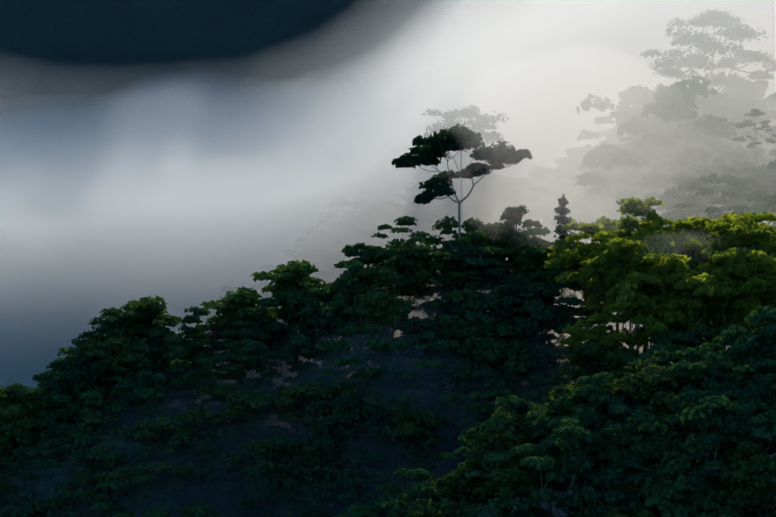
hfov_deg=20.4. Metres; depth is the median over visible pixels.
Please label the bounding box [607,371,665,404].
canopy tree
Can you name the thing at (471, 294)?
canopy tree
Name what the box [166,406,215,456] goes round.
canopy tree
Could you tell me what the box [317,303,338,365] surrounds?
canopy tree
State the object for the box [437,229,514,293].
canopy tree
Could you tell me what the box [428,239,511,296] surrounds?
canopy tree
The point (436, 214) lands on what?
canopy tree
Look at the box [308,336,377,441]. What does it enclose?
canopy tree
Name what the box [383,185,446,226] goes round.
canopy tree
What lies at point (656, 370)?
canopy tree
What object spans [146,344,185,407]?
canopy tree
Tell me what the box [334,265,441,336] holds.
canopy tree
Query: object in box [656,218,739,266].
sunlit tree
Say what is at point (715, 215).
canopy tree
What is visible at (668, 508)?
canopy tree
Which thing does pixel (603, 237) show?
sunlit tree
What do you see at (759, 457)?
canopy tree
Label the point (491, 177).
canopy tree
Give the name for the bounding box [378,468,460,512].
canopy tree
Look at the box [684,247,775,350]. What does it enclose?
sunlit tree
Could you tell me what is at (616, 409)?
canopy tree
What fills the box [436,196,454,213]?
canopy tree
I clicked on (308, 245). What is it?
canopy tree
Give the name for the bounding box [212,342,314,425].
canopy tree
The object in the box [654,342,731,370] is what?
canopy tree
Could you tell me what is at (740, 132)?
hazy tree crown
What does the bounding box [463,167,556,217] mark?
canopy tree
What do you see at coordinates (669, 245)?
sunlit tree
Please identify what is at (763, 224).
sunlit tree
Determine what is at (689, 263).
sunlit tree
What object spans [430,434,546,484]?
canopy tree
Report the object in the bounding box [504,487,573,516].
canopy tree
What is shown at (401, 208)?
canopy tree
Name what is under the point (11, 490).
canopy tree
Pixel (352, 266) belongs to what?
canopy tree
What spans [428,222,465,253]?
canopy tree
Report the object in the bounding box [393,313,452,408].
canopy tree
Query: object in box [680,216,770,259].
sunlit tree
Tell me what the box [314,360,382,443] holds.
canopy tree
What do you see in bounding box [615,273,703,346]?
sunlit tree
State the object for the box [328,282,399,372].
canopy tree
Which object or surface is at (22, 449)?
canopy tree
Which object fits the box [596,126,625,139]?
canopy tree
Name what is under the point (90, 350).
canopy tree
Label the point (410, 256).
canopy tree
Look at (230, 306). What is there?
canopy tree
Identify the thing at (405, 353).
canopy tree
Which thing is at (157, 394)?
canopy tree
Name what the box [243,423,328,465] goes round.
canopy tree
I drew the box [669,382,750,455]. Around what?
canopy tree
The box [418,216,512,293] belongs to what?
canopy tree
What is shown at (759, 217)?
sunlit tree
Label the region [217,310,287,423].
canopy tree
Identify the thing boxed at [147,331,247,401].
canopy tree
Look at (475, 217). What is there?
canopy tree
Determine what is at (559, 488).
canopy tree
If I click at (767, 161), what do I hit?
hazy tree crown
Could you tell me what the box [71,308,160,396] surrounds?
round tree
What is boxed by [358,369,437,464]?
canopy tree
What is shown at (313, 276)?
canopy tree
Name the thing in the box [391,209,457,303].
canopy tree
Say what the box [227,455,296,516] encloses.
canopy tree
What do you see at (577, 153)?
canopy tree
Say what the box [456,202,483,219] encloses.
canopy tree
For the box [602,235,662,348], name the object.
sunlit tree
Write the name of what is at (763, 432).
canopy tree
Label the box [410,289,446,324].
understory tree
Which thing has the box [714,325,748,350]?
canopy tree
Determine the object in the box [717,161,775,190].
canopy tree
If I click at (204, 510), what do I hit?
canopy tree
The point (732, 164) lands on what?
canopy tree
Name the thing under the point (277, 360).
canopy tree
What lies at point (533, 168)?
canopy tree
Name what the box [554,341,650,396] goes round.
canopy tree
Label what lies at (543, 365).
canopy tree
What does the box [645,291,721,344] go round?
sunlit tree
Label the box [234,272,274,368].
canopy tree
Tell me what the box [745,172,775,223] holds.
canopy tree
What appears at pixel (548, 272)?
canopy tree
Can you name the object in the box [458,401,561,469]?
canopy tree
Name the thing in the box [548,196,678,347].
sunlit tree
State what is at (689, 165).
canopy tree
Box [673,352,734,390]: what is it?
canopy tree
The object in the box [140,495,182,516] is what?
canopy tree
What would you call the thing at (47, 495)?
canopy tree
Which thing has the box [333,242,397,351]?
canopy tree
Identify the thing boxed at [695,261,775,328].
sunlit tree
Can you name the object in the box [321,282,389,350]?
canopy tree
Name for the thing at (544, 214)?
canopy tree
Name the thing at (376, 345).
canopy tree
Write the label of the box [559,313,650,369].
sunlit tree
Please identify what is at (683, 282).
sunlit tree
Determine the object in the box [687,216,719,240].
sunlit tree
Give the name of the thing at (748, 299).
sunlit tree
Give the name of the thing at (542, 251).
canopy tree
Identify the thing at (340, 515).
canopy tree
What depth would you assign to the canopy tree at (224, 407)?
658.65 m
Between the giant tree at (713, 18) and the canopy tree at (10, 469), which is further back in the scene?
the giant tree at (713, 18)
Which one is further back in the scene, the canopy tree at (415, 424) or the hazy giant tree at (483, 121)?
the hazy giant tree at (483, 121)
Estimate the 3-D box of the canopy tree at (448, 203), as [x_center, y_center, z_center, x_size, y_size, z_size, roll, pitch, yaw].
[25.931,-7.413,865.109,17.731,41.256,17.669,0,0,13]
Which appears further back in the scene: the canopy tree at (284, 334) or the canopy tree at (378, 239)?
the canopy tree at (378, 239)
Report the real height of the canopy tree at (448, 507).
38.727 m
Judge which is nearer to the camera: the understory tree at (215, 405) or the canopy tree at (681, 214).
the understory tree at (215, 405)
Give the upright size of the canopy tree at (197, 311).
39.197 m
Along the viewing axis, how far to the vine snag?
697.68 m
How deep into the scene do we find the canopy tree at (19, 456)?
669.35 m
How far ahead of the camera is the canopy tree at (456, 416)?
632.42 m
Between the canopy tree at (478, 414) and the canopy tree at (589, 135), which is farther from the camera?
the canopy tree at (589, 135)
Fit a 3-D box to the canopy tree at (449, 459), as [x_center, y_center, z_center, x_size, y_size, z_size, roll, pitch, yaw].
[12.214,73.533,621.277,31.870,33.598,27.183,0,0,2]
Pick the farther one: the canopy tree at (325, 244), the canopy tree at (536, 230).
the canopy tree at (325, 244)
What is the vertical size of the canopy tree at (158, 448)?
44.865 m
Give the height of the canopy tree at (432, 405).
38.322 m
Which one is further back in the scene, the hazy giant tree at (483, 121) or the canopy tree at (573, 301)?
the hazy giant tree at (483, 121)
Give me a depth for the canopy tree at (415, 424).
618.99 m
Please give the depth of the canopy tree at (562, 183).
854.01 m
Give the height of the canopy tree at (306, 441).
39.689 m
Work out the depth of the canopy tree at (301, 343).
663.00 m
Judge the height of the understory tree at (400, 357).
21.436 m
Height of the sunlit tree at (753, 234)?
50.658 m
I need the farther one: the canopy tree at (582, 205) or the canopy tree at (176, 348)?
the canopy tree at (582, 205)
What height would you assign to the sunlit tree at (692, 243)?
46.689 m
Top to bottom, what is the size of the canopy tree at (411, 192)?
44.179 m
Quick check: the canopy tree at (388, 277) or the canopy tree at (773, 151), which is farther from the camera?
the canopy tree at (773, 151)
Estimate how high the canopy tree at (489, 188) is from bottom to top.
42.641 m
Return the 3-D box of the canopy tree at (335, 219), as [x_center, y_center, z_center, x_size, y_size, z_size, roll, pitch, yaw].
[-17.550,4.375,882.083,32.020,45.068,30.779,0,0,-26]
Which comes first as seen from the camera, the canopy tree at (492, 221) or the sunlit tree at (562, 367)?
the sunlit tree at (562, 367)
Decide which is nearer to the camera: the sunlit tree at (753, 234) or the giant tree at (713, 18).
the sunlit tree at (753, 234)
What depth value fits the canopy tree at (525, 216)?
840.58 m
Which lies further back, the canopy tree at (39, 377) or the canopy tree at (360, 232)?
the canopy tree at (360, 232)
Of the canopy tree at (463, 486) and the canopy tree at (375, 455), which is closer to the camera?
the canopy tree at (463, 486)
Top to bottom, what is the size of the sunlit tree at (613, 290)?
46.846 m
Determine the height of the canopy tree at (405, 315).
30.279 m
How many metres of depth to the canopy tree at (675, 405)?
529.73 m
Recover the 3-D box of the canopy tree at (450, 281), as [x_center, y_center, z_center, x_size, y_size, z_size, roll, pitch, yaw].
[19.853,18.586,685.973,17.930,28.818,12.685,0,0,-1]
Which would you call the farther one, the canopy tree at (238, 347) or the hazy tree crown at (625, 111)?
the hazy tree crown at (625, 111)
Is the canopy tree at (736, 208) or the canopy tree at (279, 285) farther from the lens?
the canopy tree at (736, 208)
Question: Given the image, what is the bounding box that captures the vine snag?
[553,194,576,346]
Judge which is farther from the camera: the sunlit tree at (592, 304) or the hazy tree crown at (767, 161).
the hazy tree crown at (767, 161)
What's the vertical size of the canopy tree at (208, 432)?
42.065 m
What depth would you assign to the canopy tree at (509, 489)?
536.11 m
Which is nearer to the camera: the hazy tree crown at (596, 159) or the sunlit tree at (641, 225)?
the sunlit tree at (641, 225)
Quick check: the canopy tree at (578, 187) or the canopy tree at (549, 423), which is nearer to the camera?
the canopy tree at (549, 423)
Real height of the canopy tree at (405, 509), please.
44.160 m
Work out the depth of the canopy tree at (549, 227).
825.98 m
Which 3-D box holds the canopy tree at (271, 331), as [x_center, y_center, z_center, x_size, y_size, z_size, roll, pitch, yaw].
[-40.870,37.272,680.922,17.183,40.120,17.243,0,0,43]
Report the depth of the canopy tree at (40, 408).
679.86 m
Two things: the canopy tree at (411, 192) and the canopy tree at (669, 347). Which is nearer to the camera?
the canopy tree at (669, 347)
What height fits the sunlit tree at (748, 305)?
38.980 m
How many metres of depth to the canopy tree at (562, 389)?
555.29 m
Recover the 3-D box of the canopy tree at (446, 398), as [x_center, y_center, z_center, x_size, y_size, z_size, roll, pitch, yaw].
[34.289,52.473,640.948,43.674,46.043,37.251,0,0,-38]
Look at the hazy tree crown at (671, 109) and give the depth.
782.66 m
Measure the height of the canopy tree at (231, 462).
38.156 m
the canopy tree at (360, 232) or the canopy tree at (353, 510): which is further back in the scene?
the canopy tree at (360, 232)
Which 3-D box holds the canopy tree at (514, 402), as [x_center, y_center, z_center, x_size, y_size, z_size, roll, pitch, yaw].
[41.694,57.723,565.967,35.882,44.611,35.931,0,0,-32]
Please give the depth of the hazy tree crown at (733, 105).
821.77 m
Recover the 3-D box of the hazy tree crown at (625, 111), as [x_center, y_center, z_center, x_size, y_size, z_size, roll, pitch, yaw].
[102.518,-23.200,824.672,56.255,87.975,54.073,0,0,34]
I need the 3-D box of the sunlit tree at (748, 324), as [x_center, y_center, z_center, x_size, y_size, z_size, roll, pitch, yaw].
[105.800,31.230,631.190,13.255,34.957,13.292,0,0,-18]
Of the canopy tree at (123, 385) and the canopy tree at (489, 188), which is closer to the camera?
the canopy tree at (123, 385)
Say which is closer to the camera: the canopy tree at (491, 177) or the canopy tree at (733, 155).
the canopy tree at (733, 155)
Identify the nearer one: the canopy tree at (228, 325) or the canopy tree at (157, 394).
the canopy tree at (157, 394)
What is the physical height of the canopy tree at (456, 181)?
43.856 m
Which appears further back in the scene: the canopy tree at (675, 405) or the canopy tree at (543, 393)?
the canopy tree at (543, 393)
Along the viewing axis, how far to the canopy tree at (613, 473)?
521.33 m
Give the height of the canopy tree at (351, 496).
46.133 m
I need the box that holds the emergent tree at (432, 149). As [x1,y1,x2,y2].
[391,123,532,290]
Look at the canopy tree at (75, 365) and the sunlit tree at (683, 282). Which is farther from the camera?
the canopy tree at (75, 365)
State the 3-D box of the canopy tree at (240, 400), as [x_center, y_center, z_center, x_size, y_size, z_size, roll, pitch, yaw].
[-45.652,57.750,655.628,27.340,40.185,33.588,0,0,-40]
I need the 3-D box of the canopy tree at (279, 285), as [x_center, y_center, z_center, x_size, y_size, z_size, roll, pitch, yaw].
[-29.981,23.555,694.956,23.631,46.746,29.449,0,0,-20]
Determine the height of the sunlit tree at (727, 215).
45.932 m
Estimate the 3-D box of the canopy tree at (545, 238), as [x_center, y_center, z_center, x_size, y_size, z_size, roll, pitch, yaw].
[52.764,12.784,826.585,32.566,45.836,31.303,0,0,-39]
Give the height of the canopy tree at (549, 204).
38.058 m
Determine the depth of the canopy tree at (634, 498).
516.81 m
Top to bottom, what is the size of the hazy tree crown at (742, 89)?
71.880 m
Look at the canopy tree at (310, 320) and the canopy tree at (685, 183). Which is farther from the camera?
the canopy tree at (685, 183)
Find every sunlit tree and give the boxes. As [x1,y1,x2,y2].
[538,354,598,385]
[540,246,615,309]
[544,230,654,332]
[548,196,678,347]
[556,238,687,352]
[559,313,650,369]
[563,330,626,372]
[565,248,618,303]
[570,287,612,313]
[574,293,615,326]
[580,251,690,352]
[589,218,663,351]
[599,239,688,353]
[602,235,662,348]
[602,284,653,349]
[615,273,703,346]
[635,224,707,260]
[635,253,698,344]
[640,253,762,347]
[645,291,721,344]
[648,284,676,362]
[650,249,690,353]
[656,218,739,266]
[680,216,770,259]
[682,221,775,257]
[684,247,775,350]
[685,256,708,275]
[686,260,702,295]
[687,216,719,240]
[688,250,775,315]
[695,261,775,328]
[703,273,759,336]
[709,211,758,238]
[710,212,775,249]
[712,225,775,299]
[722,272,775,324]
[728,308,768,329]
[744,255,773,272]
[747,223,769,226]
[750,240,775,264]
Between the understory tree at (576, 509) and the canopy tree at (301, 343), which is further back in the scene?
the canopy tree at (301, 343)
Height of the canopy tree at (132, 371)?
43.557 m
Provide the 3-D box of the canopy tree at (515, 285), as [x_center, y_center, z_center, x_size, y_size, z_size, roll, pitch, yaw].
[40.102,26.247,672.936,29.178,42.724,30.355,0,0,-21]
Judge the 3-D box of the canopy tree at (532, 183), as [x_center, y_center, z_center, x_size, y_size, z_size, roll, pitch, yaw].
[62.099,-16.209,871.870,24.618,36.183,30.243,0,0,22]
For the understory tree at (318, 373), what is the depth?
666.89 m
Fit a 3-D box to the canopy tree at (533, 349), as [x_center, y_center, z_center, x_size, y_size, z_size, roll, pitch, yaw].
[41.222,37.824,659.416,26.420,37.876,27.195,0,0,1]
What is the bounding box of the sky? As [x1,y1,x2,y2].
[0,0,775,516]
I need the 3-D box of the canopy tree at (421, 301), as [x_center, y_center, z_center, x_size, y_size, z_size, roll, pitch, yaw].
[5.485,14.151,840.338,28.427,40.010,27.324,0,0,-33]
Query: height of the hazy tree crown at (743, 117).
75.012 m
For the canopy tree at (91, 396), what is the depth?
671.30 m
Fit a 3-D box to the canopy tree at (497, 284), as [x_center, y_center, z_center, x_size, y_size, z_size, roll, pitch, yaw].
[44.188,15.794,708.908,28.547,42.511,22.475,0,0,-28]
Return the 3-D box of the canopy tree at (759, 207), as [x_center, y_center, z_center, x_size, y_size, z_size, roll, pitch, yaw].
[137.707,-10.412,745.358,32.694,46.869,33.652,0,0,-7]
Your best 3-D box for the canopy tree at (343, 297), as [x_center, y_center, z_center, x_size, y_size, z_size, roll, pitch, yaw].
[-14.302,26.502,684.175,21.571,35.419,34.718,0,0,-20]
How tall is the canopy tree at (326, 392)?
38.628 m
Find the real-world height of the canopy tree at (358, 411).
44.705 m
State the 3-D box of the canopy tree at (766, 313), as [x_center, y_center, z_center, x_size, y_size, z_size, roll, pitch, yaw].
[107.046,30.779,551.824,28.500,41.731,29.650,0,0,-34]
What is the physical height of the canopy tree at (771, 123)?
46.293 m
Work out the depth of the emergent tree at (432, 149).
692.31 m
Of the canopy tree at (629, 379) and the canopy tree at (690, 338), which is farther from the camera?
the canopy tree at (690, 338)
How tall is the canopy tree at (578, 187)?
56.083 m
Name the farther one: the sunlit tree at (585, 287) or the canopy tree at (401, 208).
the canopy tree at (401, 208)
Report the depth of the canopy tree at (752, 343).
547.07 m
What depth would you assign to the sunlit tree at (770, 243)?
655.70 m
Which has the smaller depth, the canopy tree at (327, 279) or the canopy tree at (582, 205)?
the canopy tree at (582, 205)
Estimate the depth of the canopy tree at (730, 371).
550.09 m
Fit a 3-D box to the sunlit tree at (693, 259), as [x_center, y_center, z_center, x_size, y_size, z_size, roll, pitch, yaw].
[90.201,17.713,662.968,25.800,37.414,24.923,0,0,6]
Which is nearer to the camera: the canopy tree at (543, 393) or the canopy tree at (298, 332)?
the canopy tree at (543, 393)
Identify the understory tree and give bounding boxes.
[199,402,228,441]
[286,364,327,413]
[330,268,345,281]
[339,313,378,360]
[391,348,420,391]
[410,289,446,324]
[423,467,436,472]
[562,481,597,516]
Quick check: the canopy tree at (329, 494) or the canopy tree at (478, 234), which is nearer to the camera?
the canopy tree at (329, 494)
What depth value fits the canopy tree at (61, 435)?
656.48 m
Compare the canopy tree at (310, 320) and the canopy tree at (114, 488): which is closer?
the canopy tree at (114, 488)
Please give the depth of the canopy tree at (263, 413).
656.79 m
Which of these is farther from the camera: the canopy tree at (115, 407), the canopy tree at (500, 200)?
the canopy tree at (500, 200)
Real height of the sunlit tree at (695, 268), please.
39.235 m
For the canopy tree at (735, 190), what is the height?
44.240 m
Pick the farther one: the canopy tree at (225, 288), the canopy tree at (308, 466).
the canopy tree at (225, 288)
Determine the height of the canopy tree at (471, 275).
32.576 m
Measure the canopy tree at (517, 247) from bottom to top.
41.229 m
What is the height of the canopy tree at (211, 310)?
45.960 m
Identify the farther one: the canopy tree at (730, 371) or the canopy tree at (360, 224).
the canopy tree at (360, 224)
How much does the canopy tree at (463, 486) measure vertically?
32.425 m
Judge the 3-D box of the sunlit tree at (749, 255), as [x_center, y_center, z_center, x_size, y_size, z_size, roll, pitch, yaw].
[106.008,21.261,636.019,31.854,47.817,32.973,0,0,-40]
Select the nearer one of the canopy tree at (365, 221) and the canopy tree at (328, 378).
the canopy tree at (328, 378)
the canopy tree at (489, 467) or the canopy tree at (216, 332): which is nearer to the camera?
the canopy tree at (489, 467)
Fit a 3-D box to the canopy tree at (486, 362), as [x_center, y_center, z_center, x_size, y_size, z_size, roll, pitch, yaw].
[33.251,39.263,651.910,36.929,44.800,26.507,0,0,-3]
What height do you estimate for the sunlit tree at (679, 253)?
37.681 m
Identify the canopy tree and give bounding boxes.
[0,382,84,486]
[0,402,107,464]
[0,453,77,509]
[0,453,87,503]
[0,466,84,504]
[7,488,75,516]
[8,403,67,427]
[18,359,138,428]
[19,426,147,506]
[32,370,105,411]
[39,352,124,420]
[52,425,121,486]
[57,335,147,412]
[57,377,165,499]
[62,446,153,516]
[66,412,127,472]
[70,419,173,498]
[79,335,150,419]
[99,295,181,382]
[99,316,215,385]
[104,366,198,420]
[108,310,192,420]
[110,415,196,496]
[112,327,179,367]
[114,370,167,419]
[120,422,168,459]
[121,413,237,514]
[126,381,173,485]
[136,348,218,409]
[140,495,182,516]
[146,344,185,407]
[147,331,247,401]
[151,320,221,405]
[161,325,274,393]
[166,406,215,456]
[174,409,251,515]
[176,504,214,516]
[183,306,270,404]
[186,381,272,500]
[187,305,221,403]
[199,289,269,362]
[204,285,238,323]
[207,294,291,377]
[210,317,264,351]
[210,438,322,510]
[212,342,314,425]
[213,338,262,447]
[214,388,263,443]
[216,425,285,509]
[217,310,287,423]
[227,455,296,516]
[232,359,279,377]
[232,386,276,435]
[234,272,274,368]
[237,264,339,360]
[237,283,302,395]
[237,313,284,425]
[241,435,363,510]
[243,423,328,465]
[251,260,326,376]
[259,382,324,481]
[260,264,278,294]
[271,270,336,296]
[272,232,336,286]
[277,334,330,380]
[279,318,302,385]
[282,441,349,484]
[286,239,335,283]
[289,306,335,362]
[296,436,350,507]
[296,461,403,516]
[304,394,392,470]
[305,227,342,282]
[308,214,387,272]
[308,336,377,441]
[308,363,369,442]
[308,382,416,470]
[311,214,349,234]
[312,286,368,366]
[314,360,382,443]
[315,210,371,277]
[316,197,386,219]
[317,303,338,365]
[321,218,418,262]
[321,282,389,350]
[321,306,485,477]
[327,238,367,270]
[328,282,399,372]
[328,414,451,477]
[329,479,409,516]
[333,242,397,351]
[333,260,379,299]
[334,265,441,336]
[335,513,349,516]
[340,203,414,220]
[345,287,413,366]
[345,493,410,516]
[346,215,378,229]
[347,401,455,479]
[352,224,440,328]
[354,205,425,246]
[355,216,440,337]
[356,472,425,516]
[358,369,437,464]
[359,336,416,363]
[367,210,431,244]
[368,365,457,478]
[370,301,410,337]
[372,229,484,316]
[372,316,481,409]
[375,452,512,516]
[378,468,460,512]
[381,240,452,369]
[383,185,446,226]
[386,457,453,498]
[388,210,450,317]
[388,491,456,514]
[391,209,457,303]
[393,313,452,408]
[395,268,481,324]
[396,284,435,336]
[397,183,438,227]
[407,498,478,516]
[409,292,508,407]
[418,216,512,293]
[425,418,470,470]
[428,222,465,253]
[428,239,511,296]
[428,272,478,300]
[428,293,517,360]
[429,461,507,511]
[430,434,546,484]
[431,189,473,221]
[431,358,563,434]
[434,176,476,214]
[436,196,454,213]
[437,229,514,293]
[439,288,523,336]
[439,409,486,465]
[444,314,553,396]
[450,175,519,215]
[450,214,524,291]
[452,419,581,512]
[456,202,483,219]
[456,401,515,441]
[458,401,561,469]
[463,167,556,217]
[463,170,530,213]
[463,189,519,229]
[465,395,560,513]
[465,431,522,481]
[466,447,548,511]
[469,503,503,516]
[472,275,560,337]
[480,371,531,405]
[482,263,569,298]
[483,218,504,311]
[483,467,555,513]
[487,321,560,389]
[487,424,638,516]
[488,492,591,516]
[498,204,540,232]
[500,299,601,378]
[502,276,608,347]
[504,233,553,272]
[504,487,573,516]
[506,210,554,259]
[511,165,559,204]
[511,219,584,347]
[516,405,598,514]
[518,175,554,221]
[518,381,579,516]
[519,240,558,333]
[523,264,564,346]
[524,347,572,386]
[526,410,631,512]
[526,429,586,491]
[531,372,630,437]
[536,235,556,298]
[540,189,576,221]
[540,191,591,212]
[540,217,590,305]
[542,194,588,202]
[543,382,626,415]
[544,165,588,191]
[548,135,631,219]
[554,144,598,242]
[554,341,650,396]
[555,391,657,450]
[564,459,662,516]
[565,442,659,516]
[566,194,604,215]
[576,116,625,146]
[579,500,661,516]
[584,399,747,489]
[589,404,667,473]
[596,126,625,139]
[598,409,685,481]
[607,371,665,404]
[609,355,692,434]
[609,385,701,434]
[626,479,723,514]
[630,342,676,372]
[637,391,719,459]
[643,171,723,218]
[644,475,743,516]
[647,325,720,357]
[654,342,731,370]
[662,200,716,220]
[664,160,717,215]
[665,181,758,221]
[668,333,775,393]
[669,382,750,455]
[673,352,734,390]
[677,160,747,213]
[680,395,775,485]
[686,150,775,206]
[686,453,775,516]
[688,360,764,389]
[694,173,766,214]
[705,359,775,413]
[706,212,724,217]
[712,320,775,373]
[713,384,775,463]
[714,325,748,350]
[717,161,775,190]
[731,348,775,382]
[744,305,775,341]
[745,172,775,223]
[746,161,775,225]
[752,108,775,143]
[755,194,775,229]
[769,149,775,161]
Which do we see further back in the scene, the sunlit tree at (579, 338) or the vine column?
the vine column
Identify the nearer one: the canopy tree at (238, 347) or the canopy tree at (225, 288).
the canopy tree at (238, 347)
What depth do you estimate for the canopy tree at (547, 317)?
660.06 m
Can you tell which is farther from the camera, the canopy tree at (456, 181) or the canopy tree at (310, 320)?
the canopy tree at (456, 181)
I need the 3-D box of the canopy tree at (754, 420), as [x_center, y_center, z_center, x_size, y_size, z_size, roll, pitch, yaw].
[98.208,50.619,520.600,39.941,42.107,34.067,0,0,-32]
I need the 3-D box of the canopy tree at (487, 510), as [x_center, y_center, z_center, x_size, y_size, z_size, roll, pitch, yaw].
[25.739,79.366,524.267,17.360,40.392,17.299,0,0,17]
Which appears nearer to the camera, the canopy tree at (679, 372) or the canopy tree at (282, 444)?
the canopy tree at (679, 372)
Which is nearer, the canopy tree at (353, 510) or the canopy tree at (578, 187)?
the canopy tree at (353, 510)
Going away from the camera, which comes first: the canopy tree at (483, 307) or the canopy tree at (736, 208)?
the canopy tree at (483, 307)
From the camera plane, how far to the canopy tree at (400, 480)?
611.10 m
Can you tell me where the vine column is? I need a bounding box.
[493,205,529,271]
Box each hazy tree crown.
[542,137,735,326]
[574,75,766,215]
[575,84,731,210]
[620,83,761,160]
[701,71,775,130]
[708,125,767,163]
[718,92,775,223]
[727,155,775,223]
[736,103,775,158]
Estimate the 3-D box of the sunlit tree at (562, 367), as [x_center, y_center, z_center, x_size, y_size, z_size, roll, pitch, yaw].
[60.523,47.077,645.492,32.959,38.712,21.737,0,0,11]
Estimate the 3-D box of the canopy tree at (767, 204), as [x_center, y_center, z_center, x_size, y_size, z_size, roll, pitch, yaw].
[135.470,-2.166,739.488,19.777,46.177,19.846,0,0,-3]
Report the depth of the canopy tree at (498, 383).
642.57 m
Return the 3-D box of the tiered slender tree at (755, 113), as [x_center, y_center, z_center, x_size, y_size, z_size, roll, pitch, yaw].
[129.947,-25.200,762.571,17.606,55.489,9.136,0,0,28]
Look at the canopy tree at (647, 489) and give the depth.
511.55 m
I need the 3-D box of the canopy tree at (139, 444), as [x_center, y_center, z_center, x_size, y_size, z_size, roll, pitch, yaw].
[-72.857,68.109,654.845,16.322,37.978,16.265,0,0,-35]
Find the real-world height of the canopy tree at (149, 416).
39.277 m
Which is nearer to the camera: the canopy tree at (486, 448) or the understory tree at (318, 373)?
the canopy tree at (486, 448)
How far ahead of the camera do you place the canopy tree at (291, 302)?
684.21 m
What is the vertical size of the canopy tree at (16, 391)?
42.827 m
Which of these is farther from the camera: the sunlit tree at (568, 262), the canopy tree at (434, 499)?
the sunlit tree at (568, 262)
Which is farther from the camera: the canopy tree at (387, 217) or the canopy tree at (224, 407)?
the canopy tree at (387, 217)
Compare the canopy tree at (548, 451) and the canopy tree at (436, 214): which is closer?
the canopy tree at (548, 451)
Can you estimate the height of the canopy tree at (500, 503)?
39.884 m
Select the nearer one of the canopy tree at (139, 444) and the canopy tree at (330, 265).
the canopy tree at (139, 444)
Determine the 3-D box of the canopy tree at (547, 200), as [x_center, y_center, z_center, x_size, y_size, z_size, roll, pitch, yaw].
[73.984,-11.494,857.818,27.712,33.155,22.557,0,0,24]
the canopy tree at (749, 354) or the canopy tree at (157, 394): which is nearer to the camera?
the canopy tree at (749, 354)
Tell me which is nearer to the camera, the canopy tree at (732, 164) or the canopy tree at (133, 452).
the canopy tree at (133, 452)
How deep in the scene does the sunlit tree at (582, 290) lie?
692.47 m
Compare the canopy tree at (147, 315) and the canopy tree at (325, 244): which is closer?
the canopy tree at (147, 315)
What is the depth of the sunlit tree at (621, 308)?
630.17 m
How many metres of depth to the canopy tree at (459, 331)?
651.22 m
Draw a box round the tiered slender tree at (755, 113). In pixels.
[730,109,775,167]
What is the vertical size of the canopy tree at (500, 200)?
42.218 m
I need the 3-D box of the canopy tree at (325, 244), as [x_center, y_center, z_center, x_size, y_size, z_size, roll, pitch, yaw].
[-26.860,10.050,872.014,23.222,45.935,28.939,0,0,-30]
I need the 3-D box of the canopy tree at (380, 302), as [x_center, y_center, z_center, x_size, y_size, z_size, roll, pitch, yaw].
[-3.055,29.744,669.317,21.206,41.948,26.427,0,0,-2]
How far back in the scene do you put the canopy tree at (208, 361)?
668.45 m
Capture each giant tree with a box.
[421,104,508,231]
[640,8,775,90]
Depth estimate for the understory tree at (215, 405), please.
673.12 m
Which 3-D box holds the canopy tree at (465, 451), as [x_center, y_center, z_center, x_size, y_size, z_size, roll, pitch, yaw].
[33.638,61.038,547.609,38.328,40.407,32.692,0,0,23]
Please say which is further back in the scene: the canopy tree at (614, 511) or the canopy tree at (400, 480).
the canopy tree at (400, 480)
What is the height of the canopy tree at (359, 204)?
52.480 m
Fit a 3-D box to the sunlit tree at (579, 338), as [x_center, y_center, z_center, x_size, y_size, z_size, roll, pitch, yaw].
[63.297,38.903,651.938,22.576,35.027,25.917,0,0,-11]
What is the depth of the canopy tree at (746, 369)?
532.88 m
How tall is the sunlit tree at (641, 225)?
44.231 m
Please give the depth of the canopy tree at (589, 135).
851.87 m
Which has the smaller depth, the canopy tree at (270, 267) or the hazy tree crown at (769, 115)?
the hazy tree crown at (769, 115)
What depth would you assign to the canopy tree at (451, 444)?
631.38 m
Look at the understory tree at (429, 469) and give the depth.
629.14 m
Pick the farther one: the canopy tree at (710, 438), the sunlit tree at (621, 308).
the sunlit tree at (621, 308)

